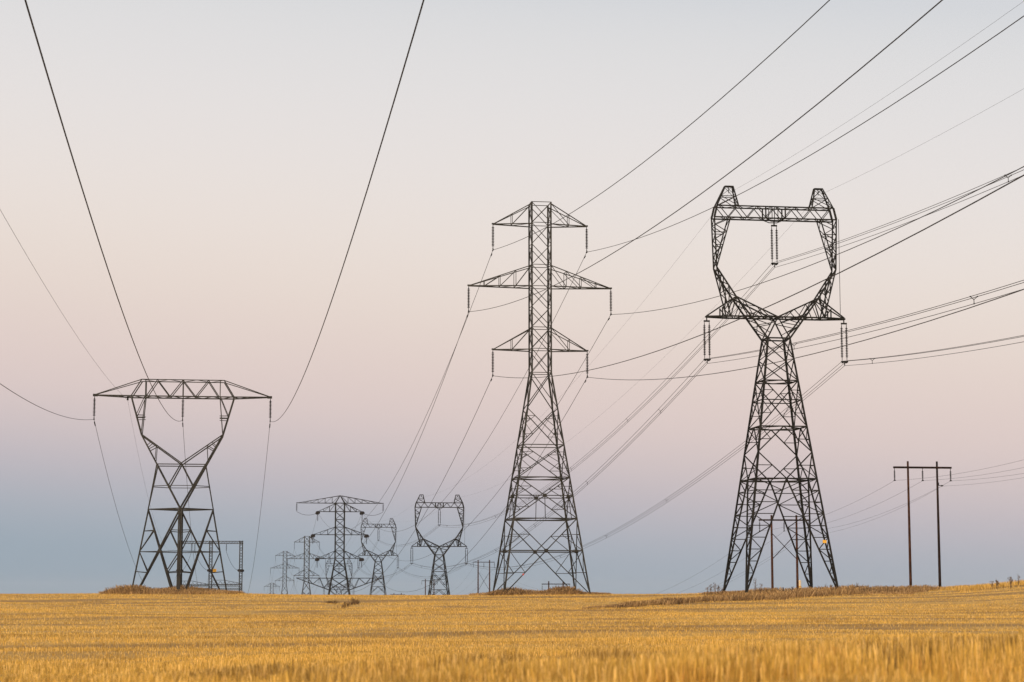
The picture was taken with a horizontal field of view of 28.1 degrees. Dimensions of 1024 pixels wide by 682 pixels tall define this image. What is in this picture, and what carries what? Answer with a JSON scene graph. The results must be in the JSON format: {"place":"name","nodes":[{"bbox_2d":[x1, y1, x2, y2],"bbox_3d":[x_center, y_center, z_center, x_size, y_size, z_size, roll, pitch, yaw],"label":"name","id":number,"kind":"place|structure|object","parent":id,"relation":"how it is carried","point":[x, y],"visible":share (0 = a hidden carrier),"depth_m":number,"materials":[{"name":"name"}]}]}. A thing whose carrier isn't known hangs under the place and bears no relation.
{"place":"outdoors","nodes":[
{"label":"outdoors","id":0,"kind":"place"},
{"bbox_2d":[325,597,360,607],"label":"trampled stalks","id":1,"kind":"object","parent":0,"point":[354,601],"visible":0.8,"depth_m":209.31,"materials":[{"name":"brown plant"}]},
{"bbox_2d":[0,583,1023,681],"bbox_3d":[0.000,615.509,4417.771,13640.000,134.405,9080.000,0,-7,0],"label":"field ground","id":2,"kind":"structure","parent":0,"point":[478,633],"depth_m":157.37,"materials":[{"name":"plant"}]},
{"bbox_2d":[98,584,244,593],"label":"tall dry grass","id":3,"kind":"structure","parent":2,"relation":"on","point":[133,589],"depth_m":256.32,"materials":[{"name":"brown plant"}]},
{"bbox_2d":[93,379,271,589],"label":"flat top tower","id":4,"kind":"structure","parent":2,"relation":"on","point":[179,543],"depth_m":263.25,"materials":[{"name":"metal"}]},
{"bbox_2d":[0,210,161,539],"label":"earth wire","id":5,"kind":"object","parent":4,"relation":"attached to","point":[76,335],"visible":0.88,"depth_m":161.36,"materials":[{"name":"metal"}]},
{"bbox_2d":[1,384,176,583],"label":"conductor cable","id":6,"kind":"object","parent":4,"relation":"attached to","point":[101,451],"visible":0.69,"depth_m":268.23,"materials":[{"name":"metal"}]},
{"bbox_2d":[24,0,208,584],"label":"conductor cable","id":7,"kind":"object","parent":4,"relation":"attached to","point":[87,204],"visible":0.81,"depth_m":76.16,"materials":[{"name":"metal"}]},
{"bbox_2d":[239,0,423,590],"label":"conductor cable","id":8,"kind":"object","parent":4,"relation":"attached to","point":[359,213],"visible":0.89,"depth_m":85.31,"materials":[{"name":"metal"}]},
{"bbox_2d":[176,541,243,590],"bbox_3d":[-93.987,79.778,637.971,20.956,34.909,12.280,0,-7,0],"label":"substation portal","id":9,"kind":"object","parent":2,"relation":"on","point":[211,564],"visible":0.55,"depth_m":636.41,"materials":[{"name":"metal"}]},
{"bbox_2d":[264,583,279,593],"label":"double circuit tower","id":10,"kind":"structure","parent":2,"relation":"on","point":[272,587],"depth_m":1658.96,"materials":[{"name":"metal"}]},
{"bbox_2d":[270,551,297,593],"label":"double circuit tower","id":11,"kind":"structure","parent":2,"relation":"on","point":[286,577],"depth_m":1339.17,"materials":[{"name":"metal"}]},
{"bbox_2d":[287,536,325,594],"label":"double circuit tower","id":12,"kind":"structure","parent":2,"relation":"on","point":[304,537],"depth_m":1005.44,"materials":[{"name":"metal"}]},
{"bbox_2d":[323,559,352,594],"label":"transmission tower","id":13,"kind":"structure","parent":2,"relation":"on","point":[328,584],"depth_m":1211.61,"materials":[{"name":"metal"}]},
{"bbox_2d":[296,495,383,594],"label":"transmission tower","id":14,"kind":"structure","parent":2,"relation":"on","point":[366,536],"depth_m":696.52,"materials":[{"name":"metal"}]},
{"bbox_2d":[357,518,398,594],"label":"transmission tower","id":15,"kind":"structure","parent":2,"relation":"on","point":[380,561],"depth_m":909.24,"materials":[{"name":"metal"}]},
{"bbox_2d":[410,494,467,594],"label":"transmission tower","id":16,"kind":"structure","parent":2,"relation":"on","point":[438,546],"depth_m":653.27,"materials":[{"name":"metal"}]},
{"bbox_2d":[473,560,494,592],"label":"wooden pole pair","id":17,"kind":"object","parent":2,"relation":"on","point":[478,588],"visible":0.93,"depth_m":865.03,"materials":[{"name":"brown wood"}]},
{"bbox_2d":[467,201,611,593],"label":"double circuit tower","id":18,"kind":"structure","parent":2,"relation":"on","point":[530,336],"depth_m":264.06,"materials":[{"name":"metal"}]},
{"bbox_2d":[271,0,829,582],"bbox_3d":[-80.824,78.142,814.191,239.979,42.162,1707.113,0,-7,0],"label":"conductor cable","id":19,"kind":"object","parent":18,"relation":"hanging from","point":[593,198],"visible":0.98,"depth_m":173.15,"materials":[{"name":"metal"}]},
{"bbox_2d":[268,0,942,585],"bbox_3d":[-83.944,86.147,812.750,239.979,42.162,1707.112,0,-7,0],"label":"conductor cable","id":20,"kind":"object","parent":18,"relation":"hanging from","point":[688,202],"visible":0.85,"depth_m":129.49,"materials":[{"name":"metal"}]},
{"bbox_2d":[275,175,1023,593],"bbox_3d":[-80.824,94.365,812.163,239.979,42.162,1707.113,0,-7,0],"label":"conductor cable","id":21,"kind":"object","parent":18,"relation":"hanging from","point":[729,323],"visible":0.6,"depth_m":127.64,"materials":[{"name":"metal"}]},
{"bbox_2d":[286,16,1023,589],"bbox_3d":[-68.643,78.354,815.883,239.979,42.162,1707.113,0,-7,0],"label":"conductor cable","id":22,"kind":"object","parent":18,"relation":"hanging from","point":[738,194],"visible":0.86,"depth_m":176.16,"materials":[{"name":"metal"}]},
{"bbox_2d":[293,289,1023,594],"bbox_3d":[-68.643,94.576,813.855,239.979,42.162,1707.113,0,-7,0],"label":"conductor cable","id":23,"kind":"object","parent":18,"relation":"hanging from","point":[746,368],"visible":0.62,"depth_m":172.57,"materials":[{"name":"metal"}]},
{"bbox_2d":[299,166,1023,587],"bbox_3d":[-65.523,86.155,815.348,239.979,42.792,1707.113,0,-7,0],"label":"conductor cable","id":24,"kind":"object","parent":18,"relation":"hanging from","point":[763,282],"visible":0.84,"depth_m":183.68,"materials":[{"name":"metal"}]},
{"bbox_2d":[469,585,611,595],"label":"tall dry grass","id":25,"kind":"structure","parent":2,"relation":"on","point":[564,590],"depth_m":254.03,"materials":[{"name":"brown plant"}]},
{"bbox_2d":[703,185,847,592],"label":"transmission tower","id":26,"kind":"structure","parent":2,"relation":"on","point":[760,427],"depth_m":254.30,"materials":[{"name":"metal"}]},
{"bbox_2d":[342,170,1022,576],"bbox_3d":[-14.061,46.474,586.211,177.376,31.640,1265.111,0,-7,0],"label":"conductor bundle","id":27,"kind":"object","parent":26,"relation":"hanging from","point":[736,310],"visible":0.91,"depth_m":258.76,"materials":[{"name":"metal"}]},
{"bbox_2d":[342,280,1023,592],"bbox_3d":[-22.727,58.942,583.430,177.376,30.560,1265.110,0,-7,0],"label":"conductor bundle","id":28,"kind":"object","parent":26,"relation":"hanging from","point":[660,412],"visible":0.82,"depth_m":217.96,"materials":[{"name":"metal"}]},
{"bbox_2d":[352,1,1023,542],"bbox_3d":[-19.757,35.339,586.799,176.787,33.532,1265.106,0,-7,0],"label":"earth wire","id":29,"kind":"object","parent":26,"relation":"attached to","point":[728,193],"visible":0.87,"depth_m":233.50,"materials":[{"name":"metal"}]},
{"bbox_2d":[374,335,1023,594],"bbox_3d":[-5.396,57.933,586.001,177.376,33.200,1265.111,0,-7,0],"label":"conductor bundle","id":30,"kind":"object","parent":26,"relation":"hanging from","point":[769,427],"visible":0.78,"depth_m":270.92,"materials":[{"name":"metal"}]},
{"bbox_2d":[378,89,1022,539],"bbox_3d":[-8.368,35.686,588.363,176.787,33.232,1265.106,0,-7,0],"label":"earth wire","id":31,"kind":"object","parent":26,"relation":"attached to","point":[816,197],"visible":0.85,"depth_m":241.40,"materials":[{"name":"metal"}]},
{"bbox_2d":[583,584,970,608],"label":"tall dry grass","id":32,"kind":"structure","parent":2,"relation":"on","point":[769,594],"depth_m":236.62,"materials":[{"name":"brown plant"}]},
{"bbox_2d":[759,515,808,588],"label":"wooden pole pair","id":33,"kind":"object","parent":2,"relation":"on","point":[797,573],"visible":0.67,"depth_m":389.96,"materials":[{"name":"brown wood"}]},
{"bbox_2d":[706,578,924,593],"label":"dead weeds","id":34,"kind":"object","parent":2,"relation":"on","point":[715,588],"visible":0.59,"depth_m":245.33,"materials":[{"name":"brown plant"}]},
{"bbox_2d":[893,461,951,586],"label":"wooden pole pair","id":35,"kind":"object","parent":2,"relation":"on","point":[938,532],"visible":1,"depth_m":311.09,"materials":[{"name":"brown wood"}]},
{"bbox_2d":[420,467,1023,594],"bbox_3d":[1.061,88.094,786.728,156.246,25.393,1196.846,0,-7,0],"label":"conductor cable","id":36,"kind":"object","parent":35,"relation":"hanging from","point":[828,522],"visible":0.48,"depth_m":328.55,"materials":[{"name":"metal"}]},
{"bbox_2d":[443,478,1018,593],"bbox_3d":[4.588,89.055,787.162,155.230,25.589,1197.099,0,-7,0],"label":"communication cable","id":37,"kind":"object","parent":35,"relation":"attached to","point":[862,523],"visible":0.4,"depth_m":342.71,"materials":[{"name":"metal"}]},
{"bbox_2d":[443,473,1023,592],"bbox_3d":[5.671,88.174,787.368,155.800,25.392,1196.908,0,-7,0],"label":"conductor cable","id":38,"kind":"object","parent":35,"relation":"hanging from","point":[838,526],"visible":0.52,"depth_m":359.76,"materials":[{"name":"metal"}]},
{"bbox_2d":[470,460,1020,592],"bbox_3d":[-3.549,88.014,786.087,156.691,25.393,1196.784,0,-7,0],"label":"conductor cable","id":39,"kind":"object","parent":35,"relation":"hanging from","point":[847,505],"visible":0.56,"depth_m":319.08,"materials":[{"name":"metal"}]},
{"bbox_2d":[940,580,1023,591],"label":"tall dry grass","id":40,"kind":"structure","parent":2,"relation":"on","point":[974,587],"depth_m":251.83,"materials":[{"name":"yellow plant"}]},
{"bbox_2d":[991,576,1019,589],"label":"dead weeds","id":41,"kind":"object","parent":2,"relation":"on","point":[1011,580],"visible":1,"depth_m":247.34,"materials":[{"name":"brown plant"}]},
{"bbox_2d":[0,0,1023,594],"label":"sky","id":42,"kind":"structure","parent":0,"point":[224,152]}
]}

